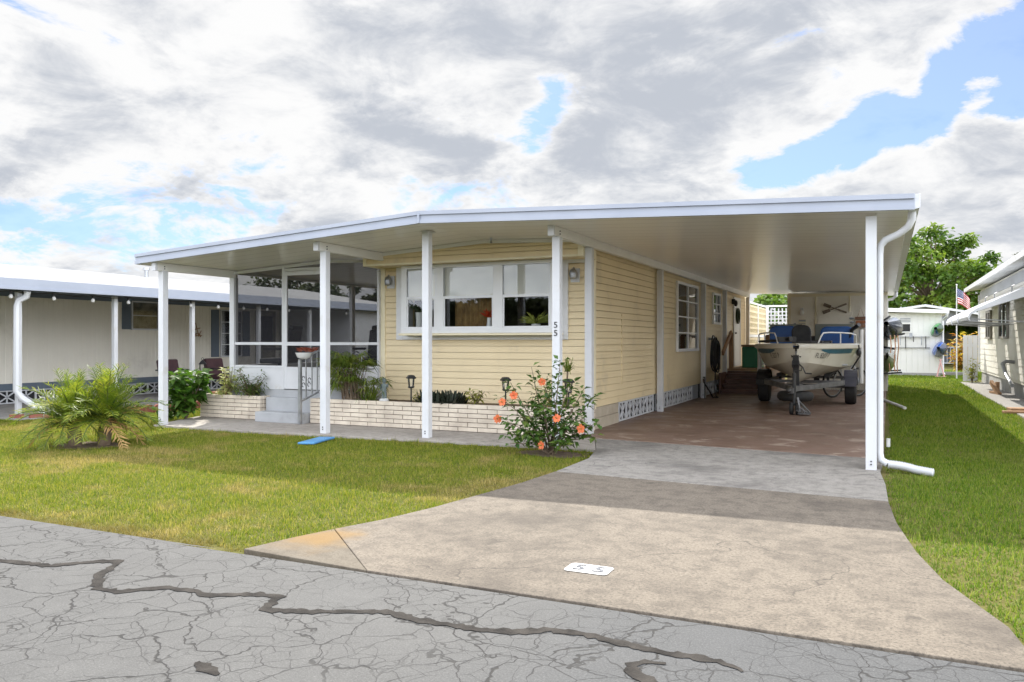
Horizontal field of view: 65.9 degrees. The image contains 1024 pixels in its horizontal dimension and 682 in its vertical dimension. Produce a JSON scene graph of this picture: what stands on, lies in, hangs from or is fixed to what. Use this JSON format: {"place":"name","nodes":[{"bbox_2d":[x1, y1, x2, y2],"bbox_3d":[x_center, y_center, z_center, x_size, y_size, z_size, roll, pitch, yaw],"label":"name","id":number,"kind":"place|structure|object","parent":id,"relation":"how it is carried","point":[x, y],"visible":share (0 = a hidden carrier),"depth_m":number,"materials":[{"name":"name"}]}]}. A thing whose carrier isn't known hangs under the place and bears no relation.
{"place":"outdoors","nodes":[
{"label":"outdoors","id":0,"kind":"place"},
{"bbox_2d":[0,389,221,419],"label":"patio slab","id":1,"kind":"structure","parent":0,"point":[6,410],"depth_m":16.08,"materials":[{"name":"concrete"}]},
{"bbox_2d":[9,414,23,417],"bbox_3d":[-8.323,1.262,13.280,0.200,0.060,0.100,0,0,8],"label":"loose brick","id":2,"kind":"object","parent":1,"relation":"on","point":[17,416],"visible":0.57,"depth_m":13.23,"materials":[{"name":"red brick"}]},
{"bbox_2d":[29,414,42,417],"bbox_3d":[-8.024,1.262,13.327,0.200,0.060,0.100,0,0,-43],"label":"loose brick","id":3,"kind":"object","parent":1,"relation":"on","point":[33,416],"visible":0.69,"depth_m":13.27,"materials":[{"name":"red brick"}]},
{"bbox_2d":[155,359,196,386],"bbox_3d":[-7.850,0.861,18.477,0.711,0.859,0.635,0,0,25],"label":"patio chair","id":4,"kind":"object","parent":1,"relation":"on","point":[173,365],"visible":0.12,"depth_m":18.63,"materials":[{"name":"brown fabric"}]},
{"bbox_2d":[204,358,227,389],"bbox_3d":[-7.251,0.861,19.742,0.711,0.859,0.635,0,0,25],"label":"patio chair","id":5,"kind":"object","parent":1,"relation":"on","point":[214,364],"visible":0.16,"depth_m":19.72,"materials":[{"name":"brown fabric"}]},
{"bbox_2d":[199,357,205,373],"bbox_3d":[-7.467,0.595,19.070,0.184,0.397,0.184,0,0,-20],"label":"lantern","id":6,"kind":"object","parent":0,"point":[201,362],"visible":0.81,"depth_m":19.03,"materials":[{"name":"black metal"}]},
{"bbox_2d":[244,529,366,572],"bbox_3d":[-1.094,1.331,4.942,0.956,0.100,0.710,0,0,25],"label":"driveway corner","id":7,"kind":"object","parent":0,"point":[328,548],"visible":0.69,"depth_m":4.83,"materials":[{"name":"concrete"}]},
{"bbox_2d":[0,516,1023,681],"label":"street","id":8,"kind":"structure","parent":0,"point":[65,623],"depth_m":3.47,"materials":[{"name":"grey asphalt"}]},
{"bbox_2d":[194,661,219,674],"bbox_3d":[-1.197,1.286,3.113,0.175,0.001,0.081,0,0,25],"label":"asphalt patch","id":9,"kind":"object","parent":8,"relation":"on","point":[205,667],"visible":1,"depth_m":3.10,"materials":[{"name":"grey asphalt"}]},
{"bbox_2d":[0,559,742,671],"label":"pavement crack","id":10,"kind":"object","parent":8,"relation":"on","point":[97,581],"visible":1,"depth_m":3.75,"materials":[{"name":"grey asphalt"}]},
{"bbox_2d":[624,659,665,681],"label":"pavement crack","id":11,"kind":"object","parent":8,"relation":"on","point":[631,669],"visible":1,"depth_m":3.08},
{"bbox_2d":[0,342,1023,644],"bbox_3d":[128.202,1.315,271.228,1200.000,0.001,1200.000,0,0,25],"label":"lawn","id":12,"kind":"structure","parent":0,"point":[908,534],"depth_m":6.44,"materials":[{"name":"green plant"}]},
{"bbox_2d":[52,441,119,449],"bbox_3d":[-5.307,1.307,9.892,0.950,0.001,0.750,0,0,25],"label":"soil patch","id":13,"kind":"object","parent":12,"relation":"on","point":[87,445],"visible":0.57,"depth_m":9.89,"materials":[{"name":"brown soil"}]},
{"bbox_2d":[6,361,168,450],"bbox_3d":[-5.301,0.838,9.899,2.001,1.172,1.461,0,0,0],"label":"pygmy palm","id":14,"kind":"object","parent":12,"relation":"on","point":[72,413],"visible":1,"depth_m":9.79,"materials":[{"name":"green plant"}]},
{"bbox_2d":[0,264,228,414],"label":"neighbor home","id":15,"kind":"object","parent":12,"relation":"on","point":[42,336],"visible":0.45,"depth_m":17.40,"materials":[{"name":"metal"}]},
{"bbox_2d":[3,290,228,308],"bbox_3d":[-6.967,-0.791,16.733,0.070,0.143,11.969,0,0,25],"label":"string light","id":16,"kind":"object","parent":15,"relation":"hanging from","point":[92,299],"visible":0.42,"depth_m":14.83,"materials":[{"name":"black plastic"}]},
{"bbox_2d":[131,301,157,329],"bbox_3d":[-8.919,-0.612,19.220,0.043,0.695,0.770,0,0,25],"label":"window","id":17,"kind":"structure","parent":15,"relation":"in","point":[144,315],"depth_m":19.22,"materials":[{"name":"white glass"}]},
{"bbox_2d":[195,323,201,336],"bbox_3d":[-8.211,-0.283,20.666,0.034,0.379,0.251,0,0,25],"label":"wall ornament","id":18,"kind":"object","parent":15,"relation":"attached to","point":[198,335],"depth_m":20.64,"materials":[{"name":"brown wood"}]},
{"bbox_2d":[220,310,228,356],"bbox_3d":[-7.724,-0.207,21.747,0.043,1.285,0.780,0,0,25],"label":"window","id":19,"kind":"structure","parent":15,"relation":"in","point":[224,314],"depth_m":21.53,"materials":[{"name":"white glass"}]},
{"bbox_2d":[144,405,153,411],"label":"edging block","id":20,"kind":"structure","parent":12,"relation":"on","point":[148,409],"depth_m":14.37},
{"bbox_2d":[149,403,182,419],"bbox_3d":[-5.726,1.155,13.046,0.571,0.332,0.430,0,0,-1],"label":"fig bush shoot","id":21,"kind":"object","parent":12,"relation":"on","point":[172,413],"visible":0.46,"depth_m":13.00,"materials":[{"name":"green plant"}]},
{"bbox_2d":[168,368,214,418],"bbox_3d":[-5.352,0.876,12.999,0.906,0.875,0.977,0,0,-23],"label":"fig bush","id":22,"kind":"object","parent":12,"relation":"on","point":[187,396],"visible":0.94,"depth_m":12.88,"materials":[{"name":"green plant"}]},
{"bbox_2d":[153,416,296,432],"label":"walkway","id":23,"kind":"structure","parent":12,"relation":"on","point":[224,424],"depth_m":12.13,"materials":[{"name":"concrete"}]},
{"bbox_2d":[200,393,269,419],"bbox_3d":[-4.635,1.090,13.208,1.338,0.386,0.229,0,0,25],"label":"brick planter","id":24,"kind":"object","parent":23,"relation":"on","point":[234,406],"visible":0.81,"depth_m":13.08,"materials":[{"name":"brick"}]},
{"bbox_2d":[215,388,228,396],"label":"spider plant","id":25,"kind":"object","parent":24,"relation":"in","point":[218,393],"visible":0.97,"depth_m":13.21,"materials":[{"name":"green plant"}]},
{"bbox_2d":[216,366,239,394],"bbox_3d":[-4.755,0.672,13.297,0.434,0.563,0.465,0,0,25],"label":"variegated shrub","id":26,"kind":"object","parent":24,"relation":"on","point":[227,381],"visible":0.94,"depth_m":13.23,"materials":[{"name":"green plant"}]},
{"bbox_2d":[228,366,268,397],"bbox_3d":[-4.329,0.694,13.111,0.734,0.636,0.760,0,0,-28],"label":"green shrub","id":27,"kind":"object","parent":24,"relation":"in","point":[249,389],"visible":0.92,"depth_m":12.97,"materials":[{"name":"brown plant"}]},
{"bbox_2d":[255,397,310,423],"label":"front steps","id":28,"kind":"structure","parent":23,"relation":"on","point":[281,410],"depth_m":12.56,"materials":[{"name":"grey paint"}]},
{"bbox_2d":[298,437,334,444],"bbox_3d":[-2.525,1.286,10.219,0.213,0.028,0.645,0,0,12],"label":"drainage slab","id":29,"kind":"object","parent":12,"relation":"on","point":[316,440],"depth_m":10.10,"materials":[{"name":"blue plastic"}]},
{"bbox_2d":[250,423,595,451],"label":"walkway","id":30,"kind":"structure","parent":12,"relation":"on","point":[404,434],"depth_m":10.85,"materials":[{"name":"concrete"}]},
{"bbox_2d":[298,350,319,423],"bbox_3d":[-3.179,0.709,12.375,0.045,1.146,0.469,0,0,25],"label":"handrail","id":31,"kind":"object","parent":30,"relation":"on","point":[300,386],"visible":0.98,"depth_m":12.23,"materials":[{"name":"white metal"}]},
{"bbox_2d":[295,347,318,358],"bbox_3d":[-3.165,0.185,12.237,0.375,0.190,0.368,0,0,-7],"label":"flower basket","id":32,"kind":"object","parent":31,"relation":"hanging from","point":[303,355],"visible":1,"depth_m":12.15,"materials":[{"name":"white plant"}]},
{"bbox_2d":[310,398,594,436],"bbox_3d":[-0.980,1.090,11.809,4.373,0.386,0.924,0,0,25],"label":"brick planter","id":33,"kind":"object","parent":30,"relation":"on","point":[467,417],"visible":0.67,"depth_m":11.49,"materials":[{"name":"brick"}]},
{"bbox_2d":[316,349,393,399],"bbox_3d":[-2.472,0.535,12.220,1.393,0.837,0.951,0,0,25],"label":"lady palm","id":34,"kind":"object","parent":33,"relation":"on","point":[352,381],"visible":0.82,"depth_m":12.11,"materials":[{"name":"green plant"}]},
{"bbox_2d":[349,383,390,404],"bbox_3d":[-2.227,0.792,12.057,0.812,0.354,0.520,0,0,25],"label":"strap plant","id":35,"kind":"object","parent":33,"relation":"in","point":[372,396],"visible":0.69,"depth_m":12.02,"materials":[{"name":"green plant"}]},
{"bbox_2d":[379,378,388,400],"bbox_3d":[-1.933,0.751,11.974,0.161,0.387,0.143,0,0,25],"label":"garden statue","id":36,"kind":"object","parent":33,"relation":"on","point":[384,390],"visible":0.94,"depth_m":11.95,"materials":[{"name":"grey stone"}]},
{"bbox_2d":[406,375,415,401],"bbox_3d":[-1.510,0.741,11.830,0.127,0.468,0.127,0,0,-20],"label":"solar light","id":37,"kind":"object","parent":33,"relation":"in","point":[409,377],"visible":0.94,"depth_m":11.81,"materials":[{"name":"black plastic"}]},
{"bbox_2d":[411,390,468,404],"bbox_3d":[-1.019,0.823,11.568,0.951,0.253,0.571,0,0,25],"label":"bromeliad clump","id":38,"kind":"object","parent":33,"relation":"on","point":[450,397],"visible":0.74,"depth_m":11.41,"materials":[{"name":"green plant"}]},
{"bbox_2d":[464,388,486,404],"bbox_3d":[-0.538,0.824,11.361,0.332,0.300,0.402,0,0,-21],"label":"croton","id":39,"kind":"object","parent":33,"relation":"on","point":[476,400],"visible":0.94,"depth_m":11.33,"materials":[{"name":"green plant"}]},
{"bbox_2d":[500,377,510,404],"bbox_3d":[-0.090,0.741,11.159,0.127,0.468,0.127,0,0,-20],"label":"solar light","id":40,"kind":"object","parent":33,"relation":"on","point":[502,379],"visible":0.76,"depth_m":11.13,"materials":[{"name":"black plastic"}]},
{"bbox_2d":[533,383,565,407],"bbox_3d":[0.542,0.746,10.729,0.495,0.451,0.507,0,0,25],"label":"croton","id":41,"kind":"object","parent":33,"relation":"on","point":[548,399],"visible":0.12,"depth_m":10.71,"materials":[{"name":"brown plant"}]},
{"bbox_2d":[563,379,574,402],"bbox_3d":[0.762,0.741,10.645,0.127,0.468,0.127,0,0,-20],"label":"solar light","id":42,"kind":"object","parent":33,"relation":"in","point":[572,382],"visible":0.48,"depth_m":10.62,"materials":[{"name":"black plastic"}]},
{"bbox_2d":[562,357,577,404],"bbox_3d":[0.742,0.596,10.815,0.318,0.770,0.378,0,0,-33],"label":"dracaena","id":43,"kind":"object","parent":33,"relation":"on","point":[568,367],"visible":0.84,"depth_m":10.80,"materials":[{"name":"green plant"}]},
{"bbox_2d":[134,193,934,475],"bbox_3d":[2.542,-0.149,16.998,10.790,2.947,16.092,0,0,25],"label":"mobile home","id":44,"kind":"object","parent":12,"relation":"on","point":[639,304],"visible":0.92,"depth_m":12.00,"materials":[{"name":"beige metal"}]},
{"bbox_2d":[284,270,319,389],"bbox_3d":[-3.344,-0.175,12.722,0.830,1.910,0.065,0,0,25],"label":"screen door","id":45,"kind":"structure","parent":44,"relation":"in","point":[301,288],"depth_m":12.77,"materials":[{"name":"white metal"}]},
{"bbox_2d":[359,352,373,379],"bbox_3d":[-2.410,0.478,12.919,0.430,0.634,0.430,0,0,35],"label":"garden chair","id":46,"kind":"object","parent":44,"relation":"on","point":[365,368],"visible":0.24,"depth_m":12.73,"materials":[{"name":"white plastic"}]},
{"bbox_2d":[409,300,421,326],"bbox_3d":[-1.479,-0.428,12.443,0.367,0.556,0.408,0,0,-17],"label":"vase","id":47,"kind":"object","parent":44,"relation":"on","point":[418,316],"visible":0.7,"depth_m":12.38,"materials":[{"name":"white ceramic"}]},
{"bbox_2d":[481,309,491,325],"bbox_3d":[-0.339,-0.329,11.882,0.271,0.358,0.259,0,0,25],"label":"vase","id":48,"kind":"object","parent":44,"relation":"on","point":[489,323],"visible":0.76,"depth_m":11.84,"materials":[{"name":"white ceramic"}]},
{"bbox_2d":[396,259,584,339],"bbox_3d":[-0.376,-0.605,12.074,3.260,1.170,0.610,0,0,25],"label":"bay window","id":49,"kind":"structure","parent":44,"relation":"in","point":[475,288],"depth_m":11.93,"materials":[{"name":"paint"}]},
{"bbox_2d":[518,311,547,325],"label":"plant","id":50,"kind":"object","parent":44,"relation":"on","point":[531,319],"visible":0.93,"depth_m":11.52,"materials":[{"name":"green plant"}]},
{"bbox_2d":[676,281,698,351],"bbox_3d":[3.694,-0.492,16.582,0.055,1.415,1.940,0,0,25],"label":"window","id":51,"kind":"structure","parent":44,"relation":"in","point":[687,295],"depth_m":16.52,"materials":[{"name":"glass"}]},
{"bbox_2d":[708,335,720,395],"bbox_3d":[4.713,0.566,18.504,0.254,1.415,0.910,0,0,21],"label":"hose","id":52,"kind":"object","parent":44,"relation":"attached to","point":[715,349],"visible":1,"depth_m":18.42,"materials":[{"name":"rubber"}]},
{"bbox_2d":[712,292,720,324],"bbox_3d":[5.021,-0.788,19.389,0.055,0.765,0.930,0,0,25],"label":"window","id":53,"kind":"structure","parent":44,"relation":"in","point":[716,298],"depth_m":19.37,"materials":[{"name":"glass"}]},
{"bbox_2d":[733,297,740,366],"bbox_3d":[6.316,-0.255,22.095,0.084,1.910,1.090,0,0,25],"label":"side door","id":54,"kind":"structure","parent":44,"relation":"in","point":[736,327],"depth_m":22.02,"materials":[{"name":"paint"}]},
{"bbox_2d":[736,308,739,323],"bbox_3d":[6.321,-0.700,22.098,0.066,0.448,0.448,0,0,25],"label":"wreath","id":55,"kind":"object","parent":44,"relation":"attached to","point":[738,315],"visible":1,"depth_m":22.00,"materials":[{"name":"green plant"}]},
{"bbox_2d":[518,450,588,457],"bbox_3d":[0.455,1.307,9.153,0.900,0.001,0.540,0,0,25],"label":"soil patch","id":56,"kind":"object","parent":12,"relation":"on","point":[561,454],"visible":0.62,"depth_m":9.10,"materials":[{"name":"brown soil"}]},
{"bbox_2d":[493,355,604,454],"bbox_3d":[0.386,0.738,9.070,1.365,1.160,0.805,0,0,25],"label":"hibiscus bush","id":57,"kind":"object","parent":56,"relation":"on","point":[536,437],"visible":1,"depth_m":9.01,"materials":[{"name":"green plant"}]},
{"bbox_2d":[750,294,786,337],"bbox_3d":[11.739,-0.612,35.348,3.793,3.831,3.616,0,0,25],"label":"leafy tree","id":58,"kind":"object","parent":12,"relation":"on","point":[771,299],"visible":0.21,"depth_m":34.73,"materials":[{"name":"green plant"}]},
{"bbox_2d":[766,305,786,334],"bbox_3d":[9.615,0.015,27.421,1.540,2.530,0.040,0,0,25],"label":"lattice panel","id":59,"kind":"object","parent":12,"relation":"on","point":[774,318],"visible":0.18,"depth_m":27.63,"materials":[{"name":"white wood"}]},
{"bbox_2d":[886,438,889,446],"bbox_3d":[4.557,1.230,9.571,0.041,0.100,0.041,0,0,3],"label":"marker stub","id":60,"kind":"object","parent":12,"relation":"on","point":[887,442],"visible":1,"depth_m":9.56,"materials":[{"name":"white plastic"}]},
{"bbox_2d":[883,398,906,408],"bbox_3d":[7.638,1.252,15.854,0.089,0.075,2.036,0,0,15],"label":"drain pipe","id":61,"kind":"object","parent":12,"relation":"on","point":[894,403],"visible":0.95,"depth_m":15.54,"materials":[{"name":"white plastic"}]},
{"bbox_2d":[888,286,918,307],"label":"leafy tree","id":62,"kind":"object","parent":12,"relation":"on","point":[896,303],"visible":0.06,"depth_m":46.42,"materials":[{"name":"green plant"}]},
{"bbox_2d":[888,308,948,375],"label":"white shed","id":63,"kind":"structure","parent":12,"relation":"on","point":[919,361],"depth_m":29.79,"materials":[{"name":"grey paint"}]},
{"bbox_2d":[902,323,910,332],"bbox_3d":[14.912,-0.500,29.981,0.420,0.360,0.037,0,0,25],"label":"window","id":64,"kind":"structure","parent":63,"relation":"in","point":[906,326],"depth_m":29.95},
{"bbox_2d":[892,333,929,347],"bbox_3d":[15.009,-0.060,29.882,1.400,0.680,0.080,0,0,25],"label":"tool rail","id":65,"kind":"object","parent":63,"relation":"attached to","point":[910,335],"visible":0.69,"depth_m":29.81,"materials":[{"name":"grey metal"}]},
{"bbox_2d":[930,323,943,336],"bbox_3d":[16.132,-0.409,30.092,0.550,0.595,3.000,0,0,25],"label":"kayak","id":66,"kind":"object","parent":63,"relation":"attached to","point":[938,331],"visible":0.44,"depth_m":29.13,"materials":[{"name":"green plastic"}]},
{"bbox_2d":[932,342,947,356],"bbox_3d":[16.120,0.312,29.877,0.588,0.621,3.000,0,0,25],"label":"kayak","id":67,"kind":"object","parent":63,"relation":"attached to","point":[941,351],"visible":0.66,"depth_m":28.96,"materials":[{"name":"blue plastic"}]},
{"bbox_2d":[903,304,977,363],"bbox_3d":[22.358,-0.265,42.856,8.800,3.150,7.400,0,0,25],"label":"grey carport","id":68,"kind":"object","parent":12,"relation":"on","point":[952,313],"visible":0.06,"depth_m":39.70,"materials":[{"name":"white metal"}]},
{"bbox_2d":[935,359,945,376],"bbox_3d":[15.516,0.985,28.614,0.360,0.659,0.200,0,0,25],"label":"kayak stand","id":69,"kind":"object","parent":12,"relation":"on","point":[940,363],"visible":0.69,"depth_m":28.63,"materials":[{"name":"red metal"}]},
{"bbox_2d":[894,222,1003,306],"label":"leafy tree","id":70,"kind":"object","parent":12,"relation":"on","point":[922,275],"visible":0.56,"depth_m":47.38,"materials":[{"name":"green plant"}]},
{"bbox_2d":[940,372,962,375],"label":"parking curb","id":71,"kind":"structure","parent":12,"relation":"on","point":[953,373],"depth_m":29.87,"materials":[{"name":"concrete"}]},
{"bbox_2d":[884,369,1023,641],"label":"grass","id":72,"kind":"structure","parent":12,"relation":"on","point":[899,384],"depth_m":7.78,"materials":[{"name":"green plant"}]},
{"bbox_2d":[940,279,977,306],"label":"leafy tree","id":73,"kind":"object","parent":12,"relation":"on","point":[976,302],"visible":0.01,"depth_m":49.80,"materials":[{"name":"green plant"}]},
{"bbox_2d":[942,302,977,339],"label":"leafy tree","id":74,"kind":"object","parent":12,"relation":"on","point":[968,330],"visible":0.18,"depth_m":43.30,"materials":[{"name":"green plant"}]},
{"bbox_2d":[944,331,976,370],"bbox_3d":[17.903,0.432,31.277,1.692,1.844,1.348,0,0,-19],"label":"croton bush","id":75,"kind":"object","parent":12,"relation":"on","point":[959,359],"visible":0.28,"depth_m":31.35,"materials":[{"name":"yellow plant"}]},
{"bbox_2d":[956,284,969,377],"bbox_3d":[15.408,-0.320,26.999,0.445,3.260,0.112,0,0,25],"label":"flag","id":76,"kind":"object","parent":12,"relation":"on","point":[963,298],"visible":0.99,"depth_m":27.04,"materials":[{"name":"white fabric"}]},
{"bbox_2d":[946,250,1023,398],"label":"neighbor home","id":77,"kind":"object","parent":12,"relation":"on","point":[999,307],"visible":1,"depth_m":19.61,"materials":[{"name":"white plastic"}]},
{"bbox_2d":[985,310,991,338],"bbox_3d":[13.904,-0.470,23.071,0.062,0.820,1.180,0,0,25],"label":"window","id":78,"kind":"structure","parent":77,"relation":"in","point":[988,314],"depth_m":23.03,"materials":[{"name":"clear glass"}]},
{"bbox_2d":[998,302,1008,338],"bbox_3d":[12.536,-0.530,20.178,0.062,0.940,1.580,0,0,25],"label":"window","id":79,"kind":"structure","parent":77,"relation":"in","point":[1003,309],"depth_m":20.13,"materials":[{"name":"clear glass"}]},
{"bbox_2d":[961,382,1023,417],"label":"path strip","id":80,"kind":"object","parent":12,"relation":"on","point":[1005,399],"visible":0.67,"depth_m":18.40,"materials":[{"name":"concrete"}]},
{"bbox_2d":[963,335,977,380],"bbox_3d":[14.362,0.540,24.768,0.400,1.440,0.060,0,0,25],"label":"fence panel","id":81,"kind":"object","parent":80,"relation":"on","point":[970,346],"visible":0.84,"depth_m":24.75,"materials":[{"name":"white wood"}]},
{"bbox_2d":[964,358,980,382],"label":"vine plant","id":82,"kind":"object","parent":80,"relation":"on","point":[972,372],"visible":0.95,"depth_m":24.44,"materials":[{"name":"green plant"}]},
{"bbox_2d":[1002,407,1023,413],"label":"timber offcuts","id":83,"kind":"object","parent":80,"relation":"on","point":[1013,410],"visible":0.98,"depth_m":14.35,"materials":[{"name":"brown wood"}]},
{"bbox_2d":[989,380,1001,394],"bbox_3d":[11.873,1.160,19.300,0.211,0.379,0.637,0,0,13],"label":"wooden wedge","id":84,"kind":"object","parent":12,"relation":"on","point":[995,386],"visible":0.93,"depth_m":19.39,"materials":[{"name":"brown wood"}]},
{"bbox_2d":[0,0,1023,341],"label":"sky","id":85,"kind":"structure","parent":0,"point":[128,128],"materials":[{"name":"white"}]},
{"bbox_2d":[335,471,1023,672],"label":"driveway","id":86,"kind":"structure","parent":0,"point":[855,572],"depth_m":4.63,"materials":[{"name":"concrete"}]},
{"bbox_2d":[564,563,613,574],"bbox_3d":[0.431,1.274,4.428,0.255,0.004,0.165,0,0,25],"label":"painted number","id":87,"kind":"object","parent":86,"relation":"on","point":[590,569],"visible":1,"depth_m":4.42,"materials":[{"name":"white paint"}]},
{"bbox_2d":[556,458,887,500],"bbox_3d":[1.927,1.339,7.487,3.030,0.120,0.962,0,0,29],"label":"driveway apron","id":88,"kind":"object","parent":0,"point":[734,479],"visible":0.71,"depth_m":7.35,"materials":[{"name":"concrete"}]},
{"bbox_2d":[582,388,885,457],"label":"carport floor","id":89,"kind":"structure","parent":0,"point":[835,426],"depth_m":11.94,"materials":[{"name":"brown concrete"}]},
{"bbox_2d":[703,377,717,398],"bbox_3d":[4.465,1.032,17.641,0.192,0.495,0.883,0,0,37],"label":"standpipe","id":90,"kind":"object","parent":89,"relation":"on","point":[707,388],"visible":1,"depth_m":17.42,"materials":[{"name":"black metal"}]},
{"bbox_2d":[719,330,784,393],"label":"wooden deck","id":91,"kind":"structure","parent":89,"relation":"on","point":[737,380],"depth_m":19.71,"materials":[{"name":"brown wood"}]},
{"bbox_2d":[741,345,763,367],"bbox_3d":[6.420,0.399,21.023,0.520,0.608,0.740,0,0,25],"label":"storage bin","id":92,"kind":"object","parent":91,"relation":"on","point":[749,356],"visible":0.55,"depth_m":20.73,"materials":[{"name":"green plastic"}]},
{"bbox_2d":[750,301,766,344],"bbox_3d":[7.983,0.035,25.676,0.050,2.490,4.040,0,0,25],"label":"lattice panel","id":93,"kind":"object","parent":89,"relation":"on","point":[758,323],"visible":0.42,"depth_m":25.64,"materials":[{"name":"beige wood"}]},
{"bbox_2d":[756,329,863,414],"bbox_3d":[5.914,0.518,15.975,2.130,1.515,5.860,0,0,25],"label":"boat trailer","id":94,"kind":"object","parent":89,"relation":"on","point":[794,392],"visible":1,"depth_m":15.74,"materials":[{"name":"metal"}]},
{"bbox_2d":[755,323,860,381],"bbox_3d":[6.258,0.275,16.674,2.075,1.310,5.022,0,0,25],"label":"motorboat","id":95,"kind":"object","parent":94,"relation":"on","point":[827,348],"visible":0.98,"depth_m":15.26,"materials":[{"name":"grey paint"}]},
{"bbox_2d":[787,292,887,390],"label":"utility shed","id":96,"kind":"structure","parent":89,"relation":"on","point":[807,309],"depth_m":20.79,"materials":[{"name":"white metal"}]},
{"bbox_2d":[822,303,846,313],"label":"crossed oars","id":97,"kind":"object","parent":96,"relation":"attached to","point":[827,310],"visible":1,"depth_m":20.77,"materials":[{"name":"brown wood"}]},
{"bbox_2d":[817,312,851,380],"bbox_3d":[8.477,0.235,20.766,0.860,1.990,0.044,0,0,25],"label":"door","id":98,"kind":"structure","parent":96,"relation":"in","point":[830,317],"depth_m":20.74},
{"bbox_2d":[849,308,865,326],"bbox_3d":[8.975,-0.608,20.485,0.440,0.516,0.032,0,0,25],"label":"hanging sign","id":99,"kind":"object","parent":96,"relation":"hanging from","point":[863,322],"visible":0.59,"depth_m":20.45,"materials":[{"name":"brown wood"}]},
{"bbox_2d":[822,365,865,397],"bbox_3d":[7.600,0.795,18.069,1.478,0.967,0.554,0,0,-12],"label":"bicycle","id":100,"kind":"object","parent":89,"relation":"on","point":[840,389],"visible":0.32,"depth_m":17.92,"materials":[{"name":"metal"}]},
{"bbox_2d":[883,333,904,373],"bbox_3d":[9.486,0.280,19.719,0.549,2.000,2.087,0,0,25],"label":"kayak rack","id":101,"kind":"object","parent":89,"relation":"on","point":[892,372],"visible":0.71,"depth_m":18.81,"materials":[{"name":"white metal"}]},
{"bbox_2d":[883,346,895,372],"bbox_3d":[9.457,0.468,19.974,0.451,0.682,3.000,0,0,25],"label":"kayak","id":102,"kind":"object","parent":101,"relation":"on","point":[890,360],"visible":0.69,"depth_m":19.00,"materials":[{"name":"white plastic"}]},
{"bbox_2d":[883,316,902,339],"bbox_3d":[9.525,-0.332,19.942,0.616,0.625,3.000,0,0,25],"label":"kayak","id":103,"kind":"object","parent":101,"relation":"on","point":[894,327],"visible":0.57,"depth_m":19.00,"materials":[{"name":"silver metal"}]},
{"bbox_2d":[589,438,885,484],"bbox_3d":[2.215,1.337,8.722,3.667,0.120,1.631,0,0,32],"label":"driveway strip","id":104,"kind":"object","parent":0,"point":[840,468],"visible":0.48,"depth_m":8.52,"materials":[{"name":"concrete"}]}
]}

